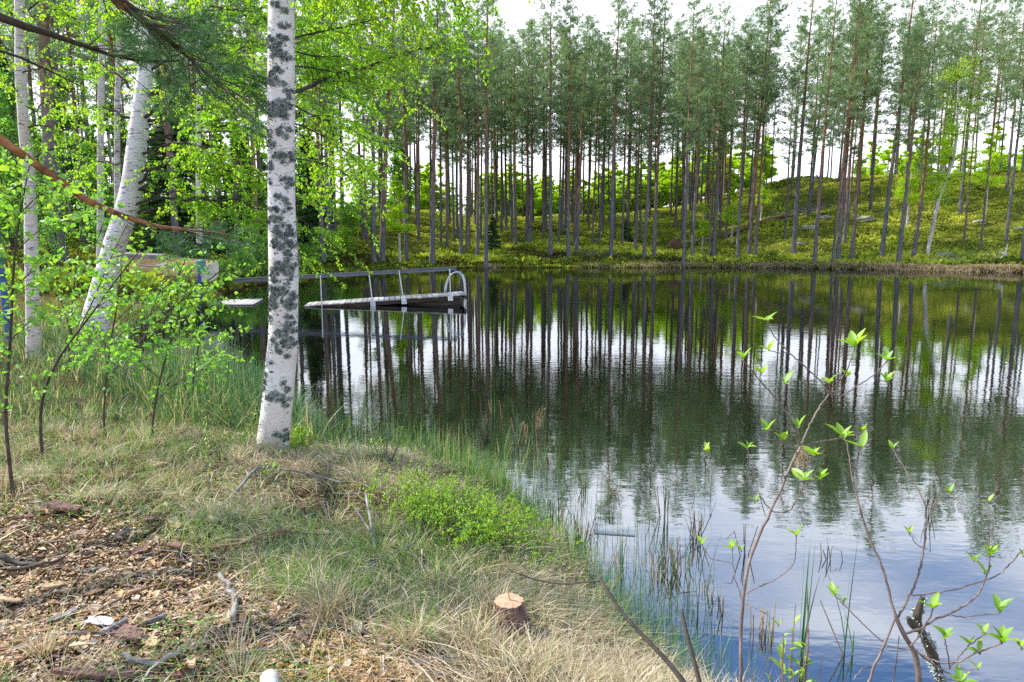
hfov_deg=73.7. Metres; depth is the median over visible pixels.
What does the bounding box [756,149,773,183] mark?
young birch
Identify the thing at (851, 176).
pine tree
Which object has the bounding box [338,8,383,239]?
pine tree
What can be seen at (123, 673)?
wood splinter
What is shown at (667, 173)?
young birch
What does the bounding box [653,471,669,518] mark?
reed clump
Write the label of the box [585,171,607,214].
young birch
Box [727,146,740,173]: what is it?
young birch
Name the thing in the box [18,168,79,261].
understory tree
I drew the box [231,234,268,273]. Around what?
bush
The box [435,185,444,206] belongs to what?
young birch
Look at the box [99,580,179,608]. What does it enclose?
fallen branch
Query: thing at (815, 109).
pine tree
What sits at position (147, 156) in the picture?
understory tree
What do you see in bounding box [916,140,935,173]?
young birch
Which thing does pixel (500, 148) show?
pine tree
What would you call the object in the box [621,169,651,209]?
young birch
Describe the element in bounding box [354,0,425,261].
pine tree
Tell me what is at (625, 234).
spruce sapling
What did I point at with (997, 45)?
pine tree
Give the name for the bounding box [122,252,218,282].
rowing boat
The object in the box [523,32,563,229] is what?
pine tree
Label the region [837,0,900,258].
pine tree
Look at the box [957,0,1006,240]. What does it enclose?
pine tree
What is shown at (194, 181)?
understory tree
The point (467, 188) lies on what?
pine tree
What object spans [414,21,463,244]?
pine tree
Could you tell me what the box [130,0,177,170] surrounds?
pine tree
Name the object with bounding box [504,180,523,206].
young birch
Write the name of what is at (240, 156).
understory tree
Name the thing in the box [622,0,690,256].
pine tree
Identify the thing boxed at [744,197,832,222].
brush pile
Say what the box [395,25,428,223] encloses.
pine tree
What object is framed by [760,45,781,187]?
pine tree
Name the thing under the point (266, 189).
understory tree
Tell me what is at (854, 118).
pine tree
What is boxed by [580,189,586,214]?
young birch
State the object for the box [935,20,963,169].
pine tree
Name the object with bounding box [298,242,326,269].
bush
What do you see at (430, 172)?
pine tree
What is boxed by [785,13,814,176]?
pine tree
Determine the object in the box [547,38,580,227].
pine tree
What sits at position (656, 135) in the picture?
pine tree
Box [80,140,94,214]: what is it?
understory tree
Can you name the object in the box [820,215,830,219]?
rock
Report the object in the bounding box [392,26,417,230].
pine tree
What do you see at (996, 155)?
young birch
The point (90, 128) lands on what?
understory tree
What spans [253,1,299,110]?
pine tree
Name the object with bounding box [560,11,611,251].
pine tree
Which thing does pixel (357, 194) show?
young birch
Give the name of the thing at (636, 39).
pine tree
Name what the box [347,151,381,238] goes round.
understory tree
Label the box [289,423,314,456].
leafy plant
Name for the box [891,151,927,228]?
young birch
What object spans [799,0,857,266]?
pine tree
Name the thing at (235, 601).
fallen branch
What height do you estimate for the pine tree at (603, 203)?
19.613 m
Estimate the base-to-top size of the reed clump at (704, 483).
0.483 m
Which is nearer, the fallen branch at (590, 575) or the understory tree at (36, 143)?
the fallen branch at (590, 575)
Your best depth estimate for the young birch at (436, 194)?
96.45 m
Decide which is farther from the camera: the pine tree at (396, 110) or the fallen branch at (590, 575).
the pine tree at (396, 110)
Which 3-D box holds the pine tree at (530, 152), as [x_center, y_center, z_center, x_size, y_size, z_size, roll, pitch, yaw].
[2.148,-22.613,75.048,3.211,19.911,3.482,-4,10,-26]
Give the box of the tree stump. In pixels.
[494,586,531,642]
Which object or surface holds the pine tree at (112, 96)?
on the ground at (828, 232)
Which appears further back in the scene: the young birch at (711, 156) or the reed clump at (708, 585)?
the young birch at (711, 156)
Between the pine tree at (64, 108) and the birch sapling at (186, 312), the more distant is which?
the pine tree at (64, 108)
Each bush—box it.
[63,201,109,225]
[131,220,164,243]
[195,191,226,224]
[209,226,230,251]
[217,260,242,284]
[223,244,265,277]
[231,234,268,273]
[259,217,307,244]
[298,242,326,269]
[301,227,342,261]
[332,227,362,250]
[337,204,360,233]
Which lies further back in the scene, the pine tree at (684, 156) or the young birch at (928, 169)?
the young birch at (928, 169)
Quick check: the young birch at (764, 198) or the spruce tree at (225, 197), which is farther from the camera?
the young birch at (764, 198)
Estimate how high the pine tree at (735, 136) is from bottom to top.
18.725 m
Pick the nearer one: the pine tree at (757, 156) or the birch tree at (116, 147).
the birch tree at (116, 147)
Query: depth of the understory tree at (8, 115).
31.09 m
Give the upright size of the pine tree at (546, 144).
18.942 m
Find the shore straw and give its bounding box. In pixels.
[488,260,1023,272]
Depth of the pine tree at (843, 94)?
64.72 m
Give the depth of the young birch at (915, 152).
90.90 m
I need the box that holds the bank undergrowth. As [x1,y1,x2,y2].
[2,169,1023,309]
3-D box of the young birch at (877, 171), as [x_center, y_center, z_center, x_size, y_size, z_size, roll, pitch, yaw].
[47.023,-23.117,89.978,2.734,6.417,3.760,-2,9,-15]
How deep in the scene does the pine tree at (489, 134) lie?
78.24 m
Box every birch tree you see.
[0,0,182,360]
[32,0,446,336]
[36,0,156,264]
[74,0,172,205]
[79,0,535,449]
[153,3,248,243]
[893,54,1006,254]
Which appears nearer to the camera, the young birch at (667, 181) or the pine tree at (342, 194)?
the pine tree at (342, 194)
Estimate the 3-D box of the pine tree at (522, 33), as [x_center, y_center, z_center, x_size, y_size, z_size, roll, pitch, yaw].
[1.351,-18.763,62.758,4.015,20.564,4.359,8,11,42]
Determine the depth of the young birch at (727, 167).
94.17 m
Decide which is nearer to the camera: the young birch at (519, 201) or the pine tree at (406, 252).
the pine tree at (406, 252)
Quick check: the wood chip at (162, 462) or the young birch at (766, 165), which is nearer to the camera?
the wood chip at (162, 462)
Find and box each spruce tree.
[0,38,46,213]
[132,63,217,259]
[214,130,267,254]
[295,126,335,252]
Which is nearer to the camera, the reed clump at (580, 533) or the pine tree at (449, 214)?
the reed clump at (580, 533)
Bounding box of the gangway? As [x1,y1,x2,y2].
[222,299,262,304]
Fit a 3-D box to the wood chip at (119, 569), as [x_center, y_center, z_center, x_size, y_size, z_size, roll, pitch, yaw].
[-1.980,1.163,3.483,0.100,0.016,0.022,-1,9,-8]
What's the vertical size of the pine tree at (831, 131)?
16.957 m
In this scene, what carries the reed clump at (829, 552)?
in the lake water
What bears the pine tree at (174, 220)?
on the ground at (828, 232)
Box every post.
[0,228,12,341]
[195,260,205,308]
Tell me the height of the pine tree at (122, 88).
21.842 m
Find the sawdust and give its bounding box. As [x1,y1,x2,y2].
[185,625,441,681]
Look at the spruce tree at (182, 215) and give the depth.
34.76 m
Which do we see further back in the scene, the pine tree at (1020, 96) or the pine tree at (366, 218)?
the pine tree at (366, 218)
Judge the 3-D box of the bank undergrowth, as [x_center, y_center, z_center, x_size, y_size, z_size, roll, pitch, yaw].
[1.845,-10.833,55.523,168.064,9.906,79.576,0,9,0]
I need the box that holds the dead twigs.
[0,443,620,681]
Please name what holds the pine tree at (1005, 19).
on the ground at (828, 232)
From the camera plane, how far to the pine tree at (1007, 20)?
72.82 m
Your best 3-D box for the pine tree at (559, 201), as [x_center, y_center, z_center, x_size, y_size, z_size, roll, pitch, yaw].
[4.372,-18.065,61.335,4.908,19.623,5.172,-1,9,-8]
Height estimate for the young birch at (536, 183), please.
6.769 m
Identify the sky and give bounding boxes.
[0,0,1023,213]
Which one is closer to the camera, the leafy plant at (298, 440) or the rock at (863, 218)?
the leafy plant at (298, 440)
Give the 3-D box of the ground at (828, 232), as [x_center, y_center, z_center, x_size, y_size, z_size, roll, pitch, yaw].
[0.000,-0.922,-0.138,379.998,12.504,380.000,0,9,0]
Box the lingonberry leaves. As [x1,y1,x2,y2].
[0,441,488,681]
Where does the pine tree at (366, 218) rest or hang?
on the ground at (828, 232)
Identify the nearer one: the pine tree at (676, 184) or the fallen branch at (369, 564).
the fallen branch at (369, 564)
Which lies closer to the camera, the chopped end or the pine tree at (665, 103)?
the chopped end
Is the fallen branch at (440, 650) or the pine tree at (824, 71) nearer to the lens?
the fallen branch at (440, 650)
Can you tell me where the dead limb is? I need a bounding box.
[906,596,948,681]
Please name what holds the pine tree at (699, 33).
on the ground at (828, 232)
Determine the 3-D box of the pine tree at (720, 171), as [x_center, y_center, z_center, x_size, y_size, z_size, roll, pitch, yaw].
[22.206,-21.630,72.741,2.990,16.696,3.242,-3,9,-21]
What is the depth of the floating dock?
22.84 m
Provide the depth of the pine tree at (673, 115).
75.36 m
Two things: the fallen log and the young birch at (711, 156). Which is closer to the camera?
the fallen log
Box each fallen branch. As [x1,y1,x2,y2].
[0,553,65,571]
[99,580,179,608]
[99,617,127,634]
[121,650,181,666]
[141,612,166,625]
[197,524,336,587]
[216,572,237,620]
[227,466,340,500]
[303,583,340,604]
[323,542,414,586]
[354,491,376,549]
[438,648,462,654]
[580,552,597,593]
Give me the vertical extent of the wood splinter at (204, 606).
0.023 m
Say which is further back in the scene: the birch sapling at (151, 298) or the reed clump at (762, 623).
the birch sapling at (151, 298)
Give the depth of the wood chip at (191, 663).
2.70 m
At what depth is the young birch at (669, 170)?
94.73 m
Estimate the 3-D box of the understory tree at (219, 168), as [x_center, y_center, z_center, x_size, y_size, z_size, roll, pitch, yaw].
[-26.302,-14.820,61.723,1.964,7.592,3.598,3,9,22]
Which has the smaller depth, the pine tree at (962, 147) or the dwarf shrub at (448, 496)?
the dwarf shrub at (448, 496)
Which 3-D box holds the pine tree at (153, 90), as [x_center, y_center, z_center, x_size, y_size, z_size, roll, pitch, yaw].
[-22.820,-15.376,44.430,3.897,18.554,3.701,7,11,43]
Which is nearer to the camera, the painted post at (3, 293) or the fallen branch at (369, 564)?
the fallen branch at (369, 564)
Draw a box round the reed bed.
[50,294,367,454]
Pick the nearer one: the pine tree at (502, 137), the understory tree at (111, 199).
the understory tree at (111, 199)
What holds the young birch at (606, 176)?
on the ground at (828, 232)
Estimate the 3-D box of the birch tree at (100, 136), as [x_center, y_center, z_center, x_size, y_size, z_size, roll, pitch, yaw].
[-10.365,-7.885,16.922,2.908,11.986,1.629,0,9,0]
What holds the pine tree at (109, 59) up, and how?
on the ground at (828, 232)
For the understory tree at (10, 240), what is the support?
on the ground at (828, 232)
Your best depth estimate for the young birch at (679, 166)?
95.62 m
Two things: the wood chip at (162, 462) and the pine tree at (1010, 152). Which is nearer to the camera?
the wood chip at (162, 462)
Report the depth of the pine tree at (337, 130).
68.14 m
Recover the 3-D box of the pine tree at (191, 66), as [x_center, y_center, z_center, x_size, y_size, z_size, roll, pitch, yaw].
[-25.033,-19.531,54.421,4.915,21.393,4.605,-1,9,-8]
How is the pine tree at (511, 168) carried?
on the ground at (828, 232)
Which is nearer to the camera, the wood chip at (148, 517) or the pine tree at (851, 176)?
the wood chip at (148, 517)
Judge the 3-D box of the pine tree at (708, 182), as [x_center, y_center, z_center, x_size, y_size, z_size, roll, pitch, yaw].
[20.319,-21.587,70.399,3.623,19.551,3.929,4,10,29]
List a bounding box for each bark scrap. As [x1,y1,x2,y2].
[21,513,37,517]
[43,499,81,511]
[45,607,77,621]
[83,616,113,624]
[164,542,181,547]
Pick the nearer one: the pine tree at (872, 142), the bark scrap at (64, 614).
the bark scrap at (64, 614)
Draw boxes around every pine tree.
[0,0,38,103]
[0,0,94,262]
[0,0,276,266]
[0,6,39,91]
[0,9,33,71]
[1,9,13,69]
[2,2,55,205]
[9,3,67,124]
[25,0,115,242]
[26,0,88,230]
[34,29,63,189]
[38,7,78,196]
[49,0,108,193]
[64,37,92,194]
[71,1,114,181]
[75,0,136,157]
[77,0,144,251]
[77,5,123,188]
[79,13,132,162]
[96,50,135,144]
[97,7,139,155]
[125,1,188,190]
[125,2,195,257]
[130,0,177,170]
[153,0,224,249]
[154,0,235,253]
[167,2,214,183]
[184,0,221,128]
[203,1,227,193]
[204,0,254,256]
[208,0,267,256]
[214,0,262,197]
[214,11,247,194]
[226,0,267,232]
[239,33,266,173]
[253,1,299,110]
[257,1,322,239]
[295,0,349,262]
[295,1,355,256]
[301,10,350,224]
[301,69,334,208]
[302,1,371,242]
[313,21,347,212]
[320,0,353,226]
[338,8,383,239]
[343,0,403,261]
[347,26,377,244]
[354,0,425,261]
[361,0,401,221]
[362,15,408,210]
[381,1,432,260]
[386,46,408,198]
[391,15,419,169]
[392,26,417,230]
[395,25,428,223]
[396,36,415,217]
[401,27,443,240]
[403,14,426,227]
[404,0,466,263]
[408,30,424,213]
[413,13,442,232]
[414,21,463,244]
[420,64,440,211]
[425,10,464,247]
[431,18,470,241]
[431,24,457,197]
[436,60,457,224]
[437,1,480,253]
[440,0,507,255]
[441,35,476,236]
[443,7,491,246]
[444,18,469,223]
[447,39,498,250]
[452,58,474,207]
[453,0,515,267]
[461,40,489,215]
[462,36,484,223]
[464,74,484,214]
[466,37,498,238]
[476,30,507,222]
[476,56,496,214]
[479,32,504,216]
[479,53,517,196]
[480,15,521,232]
[481,45,511,214]
[483,37,521,230]
[489,31,512,217]
[491,33,526,237]
[496,67,520,216]
[499,33,536,245]
[500,26,541,228]
[503,56,525,216]
[504,20,548,242]
[505,18,556,232]
[507,59,533,216]
[512,0,581,255]
[513,17,552,242]
[517,44,541,220]
[521,67,548,155]
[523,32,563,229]
[524,12,557,235]
[534,47,558,226]
[535,26,586,241]
[542,0,591,257]
[546,30,577,231]
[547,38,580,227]
[552,41,599,244]
[552,85,572,165]
[554,49,594,198]
[555,59,593,221]
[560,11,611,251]
[572,33,617,244]
[574,35,602,230]
[581,22,602,221]
[581,57,595,215]
[582,0,646,255]
[583,60,602,211]
[585,31,623,191]
[585,59,607,215]
[586,41,617,232]
[588,44,625,241]
[592,50,619,221]
[595,59,634,238]
[604,26,649,242]
[610,16,646,226]
[611,16,650,240]
[612,48,645,198]
[616,9,668,247]
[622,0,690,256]
[622,38,664,240]
[626,79,645,225]
[631,0,679,257]
[634,43,669,208]
[635,15,687,245]
[638,50,677,215]
[642,28,666,218]
[654,18,700,216]
[662,46,693,193]
[662,57,681,190]
[663,22,696,226]
[664,35,689,206]
[665,1,736,256]
[665,44,705,238]
[667,0,715,266]
[670,37,694,206]
[679,26,706,209]
[680,35,694,204]
[682,32,718,234]
[685,30,716,191]
[689,30,735,255]
[691,56,712,202]
[692,0,750,256]
[694,63,728,246]
[700,33,721,221]
[700,38,711,203]
[703,64,727,214]
[707,34,755,238]
[707,48,747,234]
[711,58,727,212]
[715,34,747,215]
[717,0,801,254]
[717,39,736,196]
[717,43,738,193]
[722,16,767,257]
[731,17,772,195]
[733,30,784,223]
[737,39,759,189]
[738,0,802,254]
[744,16,778,210]
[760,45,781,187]
[766,31,787,185]
[768,0,839,253]
[776,69,807,238]
[782,19,817,197]
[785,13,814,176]
[791,22,835,216]
[795,0,846,213]
[796,8,835,197]
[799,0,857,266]
[811,0,891,262]
[813,31,839,177]
[818,0,887,258]
[820,6,883,242]
[824,7,871,204]
[824,36,843,176]
[826,48,842,176]
[833,0,857,180]
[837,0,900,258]
[837,19,882,209]
[841,9,878,223]
[856,0,953,257]
[857,9,889,195]
[863,0,903,210]
[870,20,893,174]
[884,19,937,208]
[886,0,915,173]
[889,17,910,173]
[891,65,929,170]
[892,13,948,261]
[896,38,921,148]
[899,5,932,155]
[902,0,967,209]
[902,4,929,176]
[903,0,945,180]
[910,86,947,256]
[921,18,966,213]
[928,0,974,170]
[930,28,950,171]
[935,17,970,172]
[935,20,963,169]
[937,0,1001,213]
[938,16,976,202]
[951,20,991,171]
[955,0,1023,248]
[956,20,993,162]
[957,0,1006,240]
[968,16,1001,170]
[983,11,1020,155]
[986,30,1023,157]
[988,1,1023,259]
[993,0,1023,169]
[997,9,1023,241]
[1000,0,1023,190]
[1011,22,1023,170]
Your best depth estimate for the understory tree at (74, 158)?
72.69 m
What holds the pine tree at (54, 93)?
on the ground at (828, 232)
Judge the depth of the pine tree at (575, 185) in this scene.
60.93 m
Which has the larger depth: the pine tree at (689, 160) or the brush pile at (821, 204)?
the pine tree at (689, 160)
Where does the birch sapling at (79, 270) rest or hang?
on the ground at (828, 232)
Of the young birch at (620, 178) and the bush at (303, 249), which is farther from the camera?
the young birch at (620, 178)
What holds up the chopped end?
on the ground at (828, 232)
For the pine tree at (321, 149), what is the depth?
64.13 m
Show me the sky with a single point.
(515, 11)
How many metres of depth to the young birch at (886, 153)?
90.70 m
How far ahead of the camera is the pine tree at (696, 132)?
66.29 m
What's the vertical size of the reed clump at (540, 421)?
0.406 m
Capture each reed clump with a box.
[327,398,340,419]
[424,415,443,454]
[451,421,467,443]
[479,396,501,418]
[508,408,527,443]
[525,404,544,428]
[548,486,571,526]
[564,510,596,543]
[577,468,586,487]
[606,479,620,494]
[614,538,622,577]
[641,536,697,582]
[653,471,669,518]
[654,405,662,440]
[684,510,711,540]
[692,462,716,493]
[702,575,714,594]
[711,595,723,614]
[734,525,757,555]
[738,603,775,645]
[799,528,819,657]
[820,539,842,561]
[820,542,857,655]
[909,460,939,517]
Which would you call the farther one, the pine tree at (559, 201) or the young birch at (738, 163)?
the young birch at (738, 163)
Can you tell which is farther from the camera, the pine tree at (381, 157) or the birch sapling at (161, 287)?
the pine tree at (381, 157)
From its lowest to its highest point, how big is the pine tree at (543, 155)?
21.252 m
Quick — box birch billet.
[260,669,279,681]
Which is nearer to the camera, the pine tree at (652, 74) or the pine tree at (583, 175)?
the pine tree at (652, 74)
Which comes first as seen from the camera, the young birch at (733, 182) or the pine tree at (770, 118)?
the pine tree at (770, 118)
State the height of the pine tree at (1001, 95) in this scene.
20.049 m
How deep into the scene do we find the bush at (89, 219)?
43.19 m
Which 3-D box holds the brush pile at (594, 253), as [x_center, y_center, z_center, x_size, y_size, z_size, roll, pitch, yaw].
[6.394,-7.246,56.798,7.534,1.018,3.158,0,9,0]
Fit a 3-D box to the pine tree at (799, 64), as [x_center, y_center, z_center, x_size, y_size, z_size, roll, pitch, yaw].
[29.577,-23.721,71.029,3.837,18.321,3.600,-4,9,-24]
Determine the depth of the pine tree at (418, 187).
59.70 m
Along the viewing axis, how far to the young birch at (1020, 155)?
90.14 m
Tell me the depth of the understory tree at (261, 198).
46.45 m
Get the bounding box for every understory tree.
[0,55,45,227]
[0,58,69,195]
[0,70,74,248]
[0,128,44,248]
[0,150,38,250]
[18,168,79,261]
[29,115,58,211]
[36,78,92,230]
[37,115,76,173]
[63,122,140,242]
[69,128,86,195]
[78,102,157,233]
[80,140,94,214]
[86,157,112,219]
[107,138,142,242]
[140,136,161,207]
[145,105,216,244]
[145,149,159,195]
[180,102,210,202]
[193,104,232,223]
[206,137,231,210]
[225,138,267,246]
[256,152,267,217]
[257,176,267,221]
[262,179,267,234]
[295,108,321,207]
[297,152,312,217]
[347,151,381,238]
[376,129,425,219]
[378,117,426,223]
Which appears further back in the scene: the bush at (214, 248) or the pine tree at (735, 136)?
the pine tree at (735, 136)
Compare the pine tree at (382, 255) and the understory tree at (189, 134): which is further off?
the understory tree at (189, 134)
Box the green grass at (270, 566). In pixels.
[0,362,809,681]
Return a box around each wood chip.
[0,596,22,601]
[19,495,37,499]
[41,581,64,587]
[112,623,143,641]
[113,566,134,570]
[115,529,132,535]
[131,545,149,554]
[141,514,157,520]
[141,633,158,647]
[151,461,166,465]
[167,516,180,528]
[171,665,202,677]
[186,654,196,667]
[203,515,218,521]
[220,617,231,623]
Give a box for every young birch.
[348,178,363,203]
[378,174,417,261]
[411,165,425,209]
[414,162,436,209]
[420,166,443,209]
[435,164,455,211]
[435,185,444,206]
[463,193,473,213]
[473,175,490,213]
[482,173,493,212]
[483,166,504,212]
[493,174,512,214]
[498,163,525,214]
[498,164,512,215]
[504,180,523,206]
[507,183,525,215]
[519,182,525,216]
[524,175,540,215]
[534,175,552,214]
[534,181,556,210]
[554,177,564,211]
[557,167,574,211]
[573,179,592,211]
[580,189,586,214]
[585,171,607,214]
[590,173,610,213]
[590,180,604,209]
[592,174,610,211]
[596,196,609,215]
[600,167,616,187]
[605,163,631,212]
[616,170,626,212]
[619,165,644,212]
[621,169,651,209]
[639,163,647,180]
[642,177,653,208]
[643,160,653,207]
[651,165,674,207]
[652,183,668,207]
[662,167,669,205]
[663,156,687,205]
[664,150,692,205]
[665,164,681,206]
[668,154,689,205]
[678,174,692,199]
[690,148,715,196]
[695,204,712,252]
[699,149,715,191]
[709,151,732,191]
[718,187,743,242]
[721,143,734,182]
[726,158,738,192]
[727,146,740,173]
[732,138,751,189]
[738,152,750,188]
[744,153,766,185]
[755,172,772,219]
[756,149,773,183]
[758,136,779,182]
[851,142,872,175]
[854,141,883,175]
[866,146,884,174]
[876,139,903,174]
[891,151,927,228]
[893,131,917,173]
[898,129,933,173]
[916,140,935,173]
[927,110,960,188]
[951,153,967,172]
[961,151,979,172]
[966,131,1007,213]
[977,125,1020,170]
[1017,138,1023,169]
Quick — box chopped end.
[239,613,246,622]
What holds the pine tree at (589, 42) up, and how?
on the ground at (828, 232)
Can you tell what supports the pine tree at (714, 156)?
on the ground at (828, 232)
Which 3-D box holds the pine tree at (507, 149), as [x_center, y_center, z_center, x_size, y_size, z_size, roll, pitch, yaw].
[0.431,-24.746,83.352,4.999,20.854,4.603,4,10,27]
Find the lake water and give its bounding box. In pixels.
[134,267,1023,681]
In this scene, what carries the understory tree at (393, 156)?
on the ground at (828, 232)
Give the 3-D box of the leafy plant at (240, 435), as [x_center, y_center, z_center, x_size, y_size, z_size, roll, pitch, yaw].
[-2.308,0.750,5.553,0.489,0.302,0.284,0,9,0]
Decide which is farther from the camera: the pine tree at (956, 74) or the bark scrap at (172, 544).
the pine tree at (956, 74)
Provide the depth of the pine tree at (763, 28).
69.05 m
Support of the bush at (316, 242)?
on the ground at (828, 232)
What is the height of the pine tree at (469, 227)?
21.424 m
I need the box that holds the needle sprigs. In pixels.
[0,457,593,679]
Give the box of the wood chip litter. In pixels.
[0,472,639,681]
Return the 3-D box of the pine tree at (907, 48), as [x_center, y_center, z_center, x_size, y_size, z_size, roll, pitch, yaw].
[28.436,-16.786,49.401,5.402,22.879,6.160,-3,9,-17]
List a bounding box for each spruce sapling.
[483,217,502,248]
[618,218,633,241]
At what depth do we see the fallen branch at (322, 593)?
3.16 m
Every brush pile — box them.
[561,249,623,257]
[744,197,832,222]
[784,193,863,211]
[932,251,999,260]
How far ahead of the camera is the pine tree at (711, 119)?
54.19 m
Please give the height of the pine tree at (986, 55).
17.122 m
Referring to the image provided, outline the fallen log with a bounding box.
[722,214,784,236]
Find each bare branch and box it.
[507,569,685,681]
[680,610,701,681]
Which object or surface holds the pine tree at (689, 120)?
on the ground at (828, 232)
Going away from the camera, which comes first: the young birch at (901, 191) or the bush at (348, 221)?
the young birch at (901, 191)
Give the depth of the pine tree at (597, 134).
60.88 m
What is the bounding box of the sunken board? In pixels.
[593,523,634,535]
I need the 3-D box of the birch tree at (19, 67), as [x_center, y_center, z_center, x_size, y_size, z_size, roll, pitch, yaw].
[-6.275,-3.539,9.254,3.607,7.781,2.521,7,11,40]
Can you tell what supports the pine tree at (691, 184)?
on the ground at (828, 232)
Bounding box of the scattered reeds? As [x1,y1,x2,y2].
[324,392,750,621]
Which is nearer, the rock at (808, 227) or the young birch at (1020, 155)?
the rock at (808, 227)
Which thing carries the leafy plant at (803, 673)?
on the ground at (828, 232)
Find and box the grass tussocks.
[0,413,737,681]
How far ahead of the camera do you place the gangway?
23.59 m
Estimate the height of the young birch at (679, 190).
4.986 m
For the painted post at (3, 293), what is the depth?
10.69 m
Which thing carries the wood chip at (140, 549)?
on the wood chip litter
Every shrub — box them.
[347,456,586,584]
[697,312,894,681]
[827,430,1023,681]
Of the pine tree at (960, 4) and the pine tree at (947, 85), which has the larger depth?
the pine tree at (947, 85)
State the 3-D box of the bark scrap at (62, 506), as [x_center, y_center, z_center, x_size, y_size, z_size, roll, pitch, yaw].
[-2.749,1.007,4.171,0.230,0.055,0.109,2,9,12]
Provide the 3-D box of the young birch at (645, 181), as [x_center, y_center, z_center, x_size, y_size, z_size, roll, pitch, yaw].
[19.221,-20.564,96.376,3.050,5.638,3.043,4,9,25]
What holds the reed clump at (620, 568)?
in the lake water
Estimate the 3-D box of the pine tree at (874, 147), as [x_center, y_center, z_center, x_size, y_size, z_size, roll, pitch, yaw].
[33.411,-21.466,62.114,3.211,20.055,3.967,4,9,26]
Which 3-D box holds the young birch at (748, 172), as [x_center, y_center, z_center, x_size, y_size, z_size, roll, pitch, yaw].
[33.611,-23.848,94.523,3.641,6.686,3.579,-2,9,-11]
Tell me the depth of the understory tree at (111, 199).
44.42 m
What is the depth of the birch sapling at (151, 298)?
5.70 m
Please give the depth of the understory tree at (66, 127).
41.18 m
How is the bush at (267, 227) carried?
on the ground at (828, 232)
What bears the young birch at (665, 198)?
on the ground at (828, 232)
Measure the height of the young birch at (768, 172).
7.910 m
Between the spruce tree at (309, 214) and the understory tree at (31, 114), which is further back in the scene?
the spruce tree at (309, 214)
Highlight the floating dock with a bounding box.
[233,266,466,306]
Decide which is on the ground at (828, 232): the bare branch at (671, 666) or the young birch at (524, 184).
the young birch at (524, 184)
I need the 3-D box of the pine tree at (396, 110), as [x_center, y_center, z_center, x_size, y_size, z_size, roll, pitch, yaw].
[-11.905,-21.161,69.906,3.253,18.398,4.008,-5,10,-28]
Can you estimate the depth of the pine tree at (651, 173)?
75.62 m
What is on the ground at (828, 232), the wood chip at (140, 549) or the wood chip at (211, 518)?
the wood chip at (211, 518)
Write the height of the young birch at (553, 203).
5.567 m
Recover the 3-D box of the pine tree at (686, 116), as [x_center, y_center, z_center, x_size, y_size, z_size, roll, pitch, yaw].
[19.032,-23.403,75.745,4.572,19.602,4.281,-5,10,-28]
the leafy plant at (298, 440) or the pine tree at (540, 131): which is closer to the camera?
the leafy plant at (298, 440)
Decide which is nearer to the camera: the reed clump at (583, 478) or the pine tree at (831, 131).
the reed clump at (583, 478)
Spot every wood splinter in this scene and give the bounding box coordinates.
[51,667,132,679]
[190,594,238,613]
[361,618,389,628]
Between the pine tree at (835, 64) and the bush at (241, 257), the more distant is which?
the pine tree at (835, 64)
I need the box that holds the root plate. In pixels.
[668,238,681,248]
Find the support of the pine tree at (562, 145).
on the ground at (828, 232)
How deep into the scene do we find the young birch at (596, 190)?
94.41 m
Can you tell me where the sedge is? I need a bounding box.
[300,411,774,681]
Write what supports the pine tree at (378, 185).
on the ground at (828, 232)
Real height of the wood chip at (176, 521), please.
0.034 m
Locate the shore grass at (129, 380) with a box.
[0,288,331,443]
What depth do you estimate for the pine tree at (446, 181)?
58.63 m
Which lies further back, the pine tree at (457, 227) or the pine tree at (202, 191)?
the pine tree at (457, 227)
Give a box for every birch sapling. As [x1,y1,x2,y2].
[0,137,125,497]
[32,212,177,461]
[44,184,116,371]
[50,241,183,435]
[97,242,251,441]
[128,251,249,361]
[130,250,216,353]
[170,281,255,407]
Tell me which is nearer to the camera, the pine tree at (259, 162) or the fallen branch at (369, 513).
the fallen branch at (369, 513)
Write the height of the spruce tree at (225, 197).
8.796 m
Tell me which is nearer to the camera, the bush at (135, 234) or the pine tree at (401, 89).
the bush at (135, 234)
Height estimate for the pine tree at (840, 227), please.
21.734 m
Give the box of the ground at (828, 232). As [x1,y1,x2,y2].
[0,172,1023,681]
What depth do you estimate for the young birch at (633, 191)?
93.33 m
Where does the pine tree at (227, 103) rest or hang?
on the ground at (828, 232)
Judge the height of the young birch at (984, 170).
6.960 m
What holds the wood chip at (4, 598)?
on the wood chip litter
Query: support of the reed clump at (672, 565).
in the lake water
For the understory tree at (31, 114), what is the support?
on the ground at (828, 232)
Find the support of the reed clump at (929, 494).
in the lake water
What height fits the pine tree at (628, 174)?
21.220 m
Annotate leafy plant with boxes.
[192,412,260,450]
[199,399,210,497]
[263,450,281,483]
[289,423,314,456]
[363,416,402,462]
[413,443,436,480]
[751,604,822,681]
[769,627,802,681]
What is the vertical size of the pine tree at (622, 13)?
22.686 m
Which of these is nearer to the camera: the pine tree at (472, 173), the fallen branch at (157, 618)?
the fallen branch at (157, 618)
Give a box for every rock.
[799,224,814,229]
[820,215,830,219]
[857,215,874,221]
[935,252,953,256]
[972,219,985,222]
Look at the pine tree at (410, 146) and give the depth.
76.72 m
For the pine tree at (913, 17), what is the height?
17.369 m
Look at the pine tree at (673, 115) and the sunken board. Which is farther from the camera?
the pine tree at (673, 115)
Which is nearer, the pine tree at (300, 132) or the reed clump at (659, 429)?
the reed clump at (659, 429)

